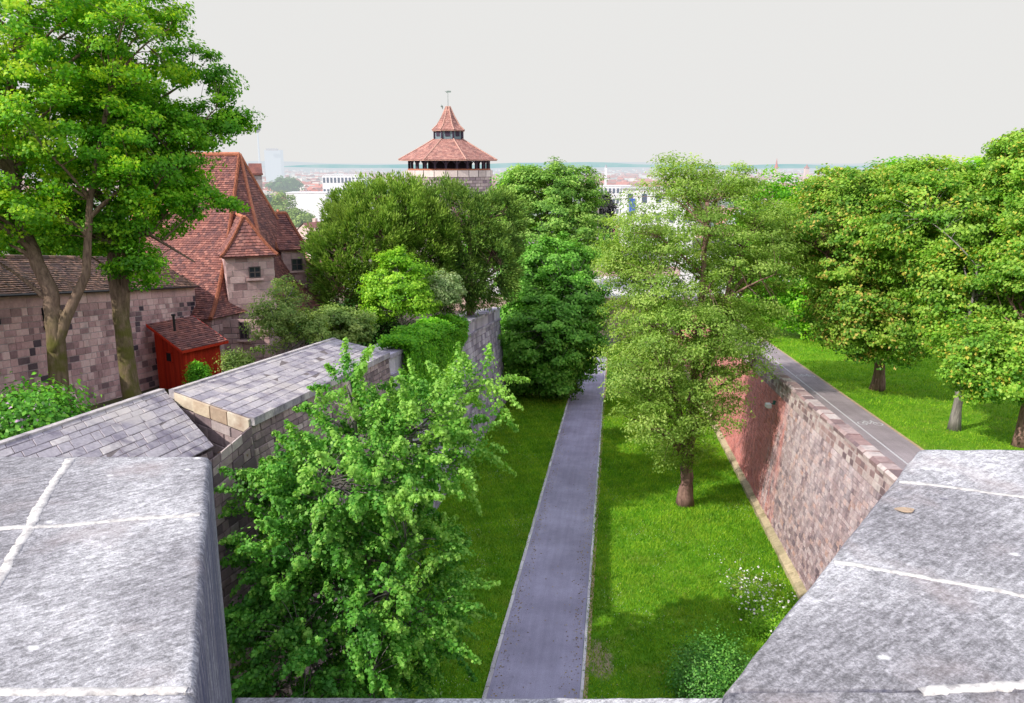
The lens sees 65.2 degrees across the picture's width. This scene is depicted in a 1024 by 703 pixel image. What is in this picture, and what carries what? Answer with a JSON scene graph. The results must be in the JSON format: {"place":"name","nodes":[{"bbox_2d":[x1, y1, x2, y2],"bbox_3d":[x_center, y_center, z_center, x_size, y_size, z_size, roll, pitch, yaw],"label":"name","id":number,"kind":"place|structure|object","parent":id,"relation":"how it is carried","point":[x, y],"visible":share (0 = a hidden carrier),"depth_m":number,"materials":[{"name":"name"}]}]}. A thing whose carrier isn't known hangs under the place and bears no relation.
{"place":"outdoors","nodes":[
{"label":"outdoors","id":0,"kind":"place"},
{"bbox_2d":[79,320,418,414],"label":"castle ground","id":1,"kind":"structure","parent":0,"point":[105,403],"depth_m":33.72,"materials":[{"name":"grey stone"}]},
{"bbox_2d":[0,192,66,255],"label":"deciduous tree","id":2,"kind":"object","parent":1,"relation":"on","point":[44,251],"visible":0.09,"depth_m":50.68,"materials":[{"name":"green plant"}]},
{"bbox_2d":[0,371,104,439],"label":"rhododendron","id":3,"kind":"object","parent":1,"relation":"on","point":[23,411],"visible":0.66,"depth_m":20.07,"materials":[{"name":"green plant"}]},
{"bbox_2d":[60,237,106,255],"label":"deciduous tree","id":4,"kind":"object","parent":1,"relation":"on","point":[67,253],"visible":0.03,"depth_m":55.94,"materials":[{"name":"green plant"}]},
{"bbox_2d":[0,0,199,409],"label":"maple tree","id":5,"kind":"object","parent":1,"relation":"on","point":[28,40],"visible":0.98,"depth_m":25.19,"materials":[{"name":"green plant"}]},
{"bbox_2d":[0,255,199,407],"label":"curtain wall","id":6,"kind":"structure","parent":1,"relation":"on","point":[91,351],"depth_m":32.07,"materials":[{"name":"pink stone"}]},
{"bbox_2d":[19,39,267,399],"bbox_3d":[-12.890,-4.241,28.506,7.772,13.299,6.986,-10,17,-38],"label":"maple tree","id":7,"kind":"object","parent":1,"relation":"on","point":[123,232],"visible":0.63,"depth_m":27.21,"materials":[{"name":"green plant"}]},
{"bbox_2d":[146,314,228,388],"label":"shed","id":8,"kind":"structure","parent":1,"relation":"on","point":[180,343],"depth_m":36.41,"materials":[{"name":"red wood"}]},
{"bbox_2d":[165,351,172,362],"bbox_3d":[-15.479,0.254,36.129,0.450,0.500,0.070,8,15,31],"label":"window","id":9,"kind":"structure","parent":8,"relation":"in","point":[169,356],"depth_m":36.11,"materials":[{"name":"black glass"}]},
{"bbox_2d":[181,358,214,384],"bbox_3d":[-13.012,1.231,33.292,1.451,1.869,1.421,-12,17,-41],"label":"garden shrub","id":10,"kind":"object","parent":1,"relation":"on","point":[197,370],"visible":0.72,"depth_m":33.00,"materials":[{"name":"green plant"}]},
{"bbox_2d":[121,152,325,371],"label":"castle house","id":11,"kind":"structure","parent":1,"relation":"on","point":[242,259],"depth_m":43.62,"materials":[{"name":"brown tile"}]},
{"bbox_2d":[237,322,251,341],"bbox_3d":[-13.786,-1.016,41.129,0.720,1.025,0.160,0,13,0],"label":"window","id":12,"kind":"structure","parent":11,"relation":"in","point":[243,337],"depth_m":41.15,"materials":[{"name":"black glass"}]},
{"bbox_2d":[247,266,263,280],"bbox_3d":[-13.503,-4.095,42.006,0.850,0.725,0.160,-6,14,-23],"label":"window","id":13,"kind":"structure","parent":11,"relation":"in","point":[254,272],"depth_m":42.01,"materials":[{"name":"black glass"}]},
{"bbox_2d":[290,258,303,272],"bbox_3d":[-13.033,-5.211,48.508,0.900,0.825,0.160,-6,14,-23],"label":"window","id":14,"kind":"structure","parent":11,"relation":"in","point":[296,263],"depth_m":48.51,"materials":[{"name":"black glass"}]},
{"bbox_2d":[214,346,259,371],"bbox_3d":[-11.591,0.903,34.074,2.188,2.414,1.874,-4,14,-16],"label":"garden shrub","id":15,"kind":"object","parent":1,"relation":"on","point":[237,360],"visible":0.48,"depth_m":33.74,"materials":[{"name":"green plant"}]},
{"bbox_2d":[239,274,334,354],"bbox_3d":[-9.690,-0.721,34.829,4.048,5.249,3.188,0,13,0],"label":"ornamental tree","id":16,"kind":"object","parent":1,"relation":"on","point":[281,321],"visible":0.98,"depth_m":34.24,"materials":[{"name":"green plant"}]},
{"bbox_2d":[303,301,379,343],"bbox_3d":[-8.132,-0.421,38.365,3.664,3.917,3.734,0,13,0],"label":"garden shrub","id":17,"kind":"object","parent":1,"relation":"on","point":[351,324],"visible":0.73,"depth_m":37.26,"materials":[{"name":"green plant"}]},
{"bbox_2d":[290,295,417,346],"bbox_3d":[-8.848,-1.136,43.985,8.004,3.931,4.722,0,13,0],"label":"garden shrub","id":18,"kind":"object","parent":1,"relation":"on","point":[385,327],"visible":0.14,"depth_m":43.48,"materials":[{"name":"green plant"}]},
{"bbox_2d":[297,169,466,342],"bbox_3d":[-7.975,-5.945,50.230,10.411,10.796,10.954,0,13,0],"label":"yew tree","id":19,"kind":"object","parent":1,"relation":"on","point":[388,221],"visible":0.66,"depth_m":47.89,"materials":[{"name":"green plant"}]},
{"bbox_2d":[355,245,443,324],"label":"ornamental tree","id":20,"kind":"object","parent":1,"relation":"on","point":[402,294],"visible":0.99,"depth_m":41.21,"materials":[{"name":"green plant"}]},
{"bbox_2d":[423,268,467,314],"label":"ornamental tree","id":21,"kind":"object","parent":1,"relation":"on","point":[447,285],"visible":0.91,"depth_m":42.39,"materials":[{"name":"green plant"}]},
{"bbox_2d":[414,171,534,316],"bbox_3d":[-3.087,-6.448,53.053,9.452,10.739,11.513,0,13,0],"label":"yew tree","id":22,"kind":"object","parent":1,"relation":"on","point":[504,252],"visible":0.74,"depth_m":51.89,"materials":[{"name":"green plant"}]},
{"bbox_2d":[256,115,260,162],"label":"telecom tower","id":23,"kind":"structure","parent":0,"point":[259,160],"depth_m":1506.41,"materials":[{"name":"white"}]},
{"bbox_2d":[2,161,989,348],"bbox_3d":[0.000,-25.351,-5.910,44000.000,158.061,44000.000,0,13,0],"label":"land","id":24,"kind":"structure","parent":0,"point":[287,163],"depth_m":8113.46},
{"bbox_2d":[264,193,275,210],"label":"town tree","id":25,"kind":"object","parent":24,"relation":"on","point":[270,199],"visible":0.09,"depth_m":328.53,"materials":[{"name":"green plant"}]},
{"bbox_2d":[264,148,284,181],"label":"tower block","id":26,"kind":"structure","parent":24,"relation":"on","point":[274,164],"depth_m":1908.14,"materials":[{"name":"white concrete"}]},
{"bbox_2d":[270,190,297,225],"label":"town tree","id":27,"kind":"object","parent":24,"relation":"on","point":[280,203],"visible":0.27,"depth_m":267.40,"materials":[{"name":"green plant"}]},
{"bbox_2d":[265,175,305,195],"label":"town tree","id":28,"kind":"object","parent":24,"relation":"on","point":[283,185],"visible":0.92,"depth_m":594.43,"materials":[{"name":"green plant"}]},
{"bbox_2d":[287,207,315,227],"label":"town tree","id":29,"kind":"object","parent":24,"relation":"on","point":[299,217],"visible":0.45,"depth_m":237.17,"materials":[{"name":"green plant"}]},
{"bbox_2d":[285,192,330,220],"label":"hall building","id":30,"kind":"structure","parent":24,"relation":"on","point":[307,201],"depth_m":421.00,"materials":[{"name":"white paint"}]},
{"bbox_2d":[297,218,320,237],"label":"town house","id":31,"kind":"structure","parent":24,"relation":"on","point":[312,223],"depth_m":197.27,"materials":[{"name":"beige paint"}]},
{"bbox_2d":[322,174,368,197],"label":"office building","id":32,"kind":"structure","parent":24,"relation":"on","point":[329,181],"depth_m":641.07,"materials":[{"name":"white paint"}]},
{"bbox_2d":[93,177,733,228],"bbox_3d":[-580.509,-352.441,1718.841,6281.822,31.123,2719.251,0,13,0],"label":"town greenery","id":33,"kind":"object","parent":24,"relation":"on","point":[627,179],"depth_m":974.14,"materials":[{"name":"green plant"}]},
{"bbox_2d":[3,168,947,200],"bbox_3d":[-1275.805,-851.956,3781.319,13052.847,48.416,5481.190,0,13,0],"label":"distant town","id":34,"kind":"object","parent":24,"relation":"on","point":[312,180],"visible":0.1,"depth_m":3123.52},
{"bbox_2d":[604,165,606,184],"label":"church tower","id":35,"kind":"structure","parent":24,"relation":"on","point":[605,181],"depth_m":1302.76,"materials":[{"name":"white paint"}]},
{"bbox_2d":[597,185,631,224],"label":"office building","id":36,"kind":"structure","parent":24,"relation":"on","point":[615,189],"depth_m":520.71,"materials":[{"name":"white paint"}]},
{"bbox_2d":[773,160,777,185],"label":"church tower","id":37,"kind":"structure","parent":24,"relation":"on","point":[776,167],"depth_m":1302.48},
{"bbox_2d":[803,165,808,178],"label":"church tower","id":38,"kind":"structure","parent":24,"relation":"on","point":[806,169],"depth_m":1300.25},
{"bbox_2d":[36,162,974,168],"bbox_3d":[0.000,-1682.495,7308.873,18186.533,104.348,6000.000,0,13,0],"label":"distant hills","id":39,"kind":"structure","parent":0,"point":[590,164],"depth_m":8647.50,"materials":[{"name":"green"}]},
{"bbox_2d":[0,0,1023,164],"label":"sky","id":40,"kind":"structure","parent":0,"point":[753,82],"materials":[{"name":"white"}]},
{"bbox_2d":[486,356,605,698],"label":"moat path","id":41,"kind":"structure","parent":0,"point":[533,661],"depth_m":30.35,"materials":[{"name":"grey asphalt"}]},
{"bbox_2d":[343,350,798,698],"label":"moat lawn","id":42,"kind":"structure","parent":0,"point":[612,667],"depth_m":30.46,"materials":[{"name":"green plant"}]},
{"bbox_2d":[0,389,213,487],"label":"bastion parapet","id":43,"kind":"structure","parent":42,"relation":"on","point":[157,423],"depth_m":17.51,"materials":[{"name":"stone"}]},
{"bbox_2d":[169,338,402,697],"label":"bastion wall","id":44,"kind":"structure","parent":42,"relation":"on","point":[237,416],"depth_m":20.91,"materials":[{"name":"stone"}]},
{"bbox_2d":[213,337,529,702],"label":"broadleaf tree","id":45,"kind":"object","parent":42,"relation":"on","point":[363,532],"visible":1,"depth_m":17.25,"materials":[{"name":"green plant"}]},
{"bbox_2d":[374,307,507,514],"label":"retaining wall","id":46,"kind":"structure","parent":42,"relation":"on","point":[484,328],"depth_m":52.21,"materials":[{"name":"grey stone"}]},
{"bbox_2d":[375,312,470,407],"bbox_3d":[-4.072,0.195,39.043,2.001,4.645,13.713,2,13,7],"label":"ivy","id":47,"kind":"object","parent":46,"relation":"attached to","point":[441,335],"visible":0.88,"depth_m":36.51,"materials":[{"name":"green plant"}]},
{"bbox_2d":[235,698,722,702],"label":"bastion battlement","id":48,"kind":"object","parent":42,"relation":"on","point":[451,700],"visible":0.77,"depth_m":2.38,"materials":[{"name":"stone"}]},
{"bbox_2d":[0,457,231,702],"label":"merlon","id":49,"kind":"object","parent":48,"relation":"on","point":[110,584],"visible":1,"depth_m":1.61,"materials":[{"name":"stone"}]},
{"bbox_2d":[722,450,1023,702],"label":"merlon","id":50,"kind":"object","parent":48,"relation":"on","point":[914,593],"visible":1,"depth_m":1.49,"materials":[{"name":"stone"}]},
{"bbox_2d":[482,395,570,698],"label":"kerb","id":51,"kind":"structure","parent":42,"relation":"on","point":[490,675],"depth_m":29.51,"materials":[{"name":"stone"}]},
{"bbox_2d":[485,156,609,288],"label":"chestnut tree","id":52,"kind":"object","parent":42,"relation":"on","point":[559,190],"visible":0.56,"depth_m":81.22,"materials":[{"name":"green plant"}]},
{"bbox_2d":[495,231,619,400],"bbox_3d":[3.241,-2.598,65.291,10.826,13.835,14.215,0,13,0],"label":"chestnut tree","id":53,"kind":"object","parent":42,"relation":"on","point":[550,325],"visible":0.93,"depth_m":61.98,"materials":[{"name":"green plant"}]},
{"bbox_2d":[390,402,771,698],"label":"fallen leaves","id":54,"kind":"object","parent":42,"relation":"on","point":[578,562],"visible":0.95,"depth_m":31.61,"materials":[{"name":"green plant"}]},
{"bbox_2d":[579,358,606,698],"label":"kerb","id":55,"kind":"structure","parent":42,"relation":"on","point":[585,642],"depth_m":29.76,"materials":[{"name":"stone"}]},
{"bbox_2d":[583,355,607,698],"bbox_3d":[5.703,5.684,50.787,0.120,7.476,89.009,2,13,7],"label":"sandy path edge","id":56,"kind":"object","parent":42,"relation":"on","point":[587,656],"visible":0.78,"depth_m":28.47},
{"bbox_2d":[451,453,764,697],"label":"daisies","id":57,"kind":"object","parent":42,"relation":"on","point":[618,595],"visible":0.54,"depth_m":33.32,"materials":[{"name":"white plant"}]},
{"bbox_2d":[586,150,817,507],"bbox_3d":[8.871,-0.773,37.387,10.908,16.776,10.177,0,13,0],"label":"deciduous tree","id":58,"kind":"object","parent":42,"relation":"on","point":[701,352],"visible":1,"depth_m":35.81,"materials":[{"name":"green plant"}]},
{"bbox_2d":[648,613,763,697],"bbox_3d":[5.637,8.748,22.900,3.484,2.314,3.887,0,13,0],"label":"garden shrub","id":59,"kind":"object","parent":42,"relation":"on","point":[713,683],"visible":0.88,"depth_m":22.47,"materials":[{"name":"green plant"}]},
{"bbox_2d":[709,552,787,601],"bbox_3d":[8.969,8.650,29.502,3.313,0.675,4.984,0,13,0],"label":"flowering bush","id":60,"kind":"object","parent":42,"relation":"on","point":[731,582],"visible":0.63,"depth_m":29.66,"materials":[{"name":"green plant"}]},
{"bbox_2d":[721,562,795,639],"bbox_3d":[8.565,8.508,27.306,2.870,1.496,4.790,0,13,0],"label":"flowering bush","id":61,"kind":"object","parent":42,"relation":"on","point":[767,618],"visible":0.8,"depth_m":26.75,"materials":[{"name":"green plant"}]},
{"bbox_2d":[676,295,902,598],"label":"moat wall","id":62,"kind":"structure","parent":42,"relation":"on","point":[817,479],"depth_m":31.62,"materials":[{"name":"stone"}]},
{"bbox_2d":[765,400,775,407],"bbox_3d":[12.295,2.501,38.032,0.460,0.330,0.340,0,13,0],"label":"wall lamp","id":63,"kind":"object","parent":62,"relation":"attached to","point":[768,404],"visible":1,"depth_m":37.95,"materials":[{"name":"white paint"}]},
{"bbox_2d":[349,254,801,297],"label":"street","id":64,"kind":"structure","parent":0,"point":[680,277],"depth_m":114.15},
{"bbox_2d":[398,91,497,253],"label":"round tower","id":65,"kind":"structure","parent":64,"relation":"on","point":[451,150],"depth_m":130.83,"materials":[{"name":"tile"}]},
{"bbox_2d":[461,166,543,259],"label":"deciduous tree","id":66,"kind":"object","parent":64,"relation":"on","point":[497,175],"depth_m":98.20,"materials":[{"name":"green plant"}]},
{"bbox_2d":[581,191,619,240],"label":"copper tree","id":67,"kind":"object","parent":64,"relation":"on","point":[609,208],"visible":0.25,"depth_m":137.75,"materials":[{"name":"grey plant"}]},
{"bbox_2d":[596,230,605,265],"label":"topiary cone","id":68,"kind":"object","parent":64,"relation":"on","point":[600,246],"visible":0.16,"depth_m":127.64,"materials":[{"name":"green plant"}]},
{"bbox_2d":[580,267,679,275],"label":"garden wall","id":69,"kind":"structure","parent":64,"relation":"on","point":[676,270],"depth_m":118.32,"materials":[{"name":"stone"}]},
{"bbox_2d":[621,187,692,247],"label":"office building","id":70,"kind":"structure","parent":0,"point":[623,201],"depth_m":158.96,"materials":[{"name":"white paint"}]},
{"bbox_2d":[642,194,646,202],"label":"window","id":71,"kind":"structure","parent":70,"relation":"in","point":[644,198],"depth_m":158.64,"materials":[{"name":"grey glass"}]},
{"bbox_2d":[682,295,920,469],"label":"terrace path","id":72,"kind":"structure","parent":0,"point":[903,448],"depth_m":34.46,"materials":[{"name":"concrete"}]},
{"bbox_2d":[697,299,907,463],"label":"lane line","id":73,"kind":"object","parent":72,"relation":"on","point":[845,415],"visible":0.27,"depth_m":33.33,"materials":[{"name":"paint"}]},
{"bbox_2d":[858,420,882,425],"bbox_3d":[14.527,2.905,32.602,0.983,0.081,0.966,0,13,0],"label":"bicycle symbol","id":74,"kind":"object","parent":72,"relation":"on","point":[863,422],"visible":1,"depth_m":32.48,"materials":[{"name":"paint"}]},
{"bbox_2d":[719,300,1023,450],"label":"terrace lawn","id":75,"kind":"structure","parent":0,"point":[795,335],"depth_m":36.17,"materials":[{"name":"green plant"}]},
{"bbox_2d":[716,165,877,340],"bbox_3d":[21.370,-7.556,60.351,13.736,12.780,11.897,7,15,28],"label":"deciduous tree","id":76,"kind":"object","parent":75,"relation":"on","point":[780,192],"visible":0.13,"depth_m":58.99,"materials":[{"name":"green plant"}]},
{"bbox_2d":[738,321,923,449],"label":"sandy terrace edge","id":77,"kind":"object","parent":75,"relation":"on","point":[909,440],"visible":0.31,"depth_m":36.18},
{"bbox_2d":[762,161,943,391],"bbox_3d":[17.257,-3.567,38.923,9.300,11.103,11.089,-10,16,-37],"label":"deciduous tree","id":78,"kind":"object","parent":75,"relation":"on","point":[865,318],"visible":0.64,"depth_m":36.84,"materials":[{"name":"green plant"}]},
{"bbox_2d":[854,154,920,283],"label":"deciduous tree","id":79,"kind":"object","parent":75,"relation":"on","point":[893,161],"depth_m":68.44,"materials":[{"name":"green plant"}]},
{"bbox_2d":[840,154,1023,431],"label":"deciduous tree","id":80,"kind":"object","parent":75,"relation":"on","point":[935,191],"visible":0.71,"depth_m":31.96,"materials":[{"name":"green plant"}]},
{"bbox_2d":[926,127,1023,447],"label":"deciduous tree","id":81,"kind":"object","parent":75,"relation":"on","point":[976,368],"visible":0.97,"depth_m":28.80,"materials":[{"name":"green plant"}]},
{"bbox_2d":[940,154,987,206],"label":"deciduous tree","id":82,"kind":"object","parent":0,"point":[978,161],"depth_m":58.01,"materials":[{"name":"green plant"}]},
{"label":"far moat lawn","id":83,"kind":"structure","parent":0,"visible":0},
{"bbox_2d":[343,290,679,345],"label":"bridge wall","id":84,"kind":"structure","parent":83,"relation":"on","point":[608,297],"depth_m":93.77,"materials":[{"name":"stone"}]}
]}

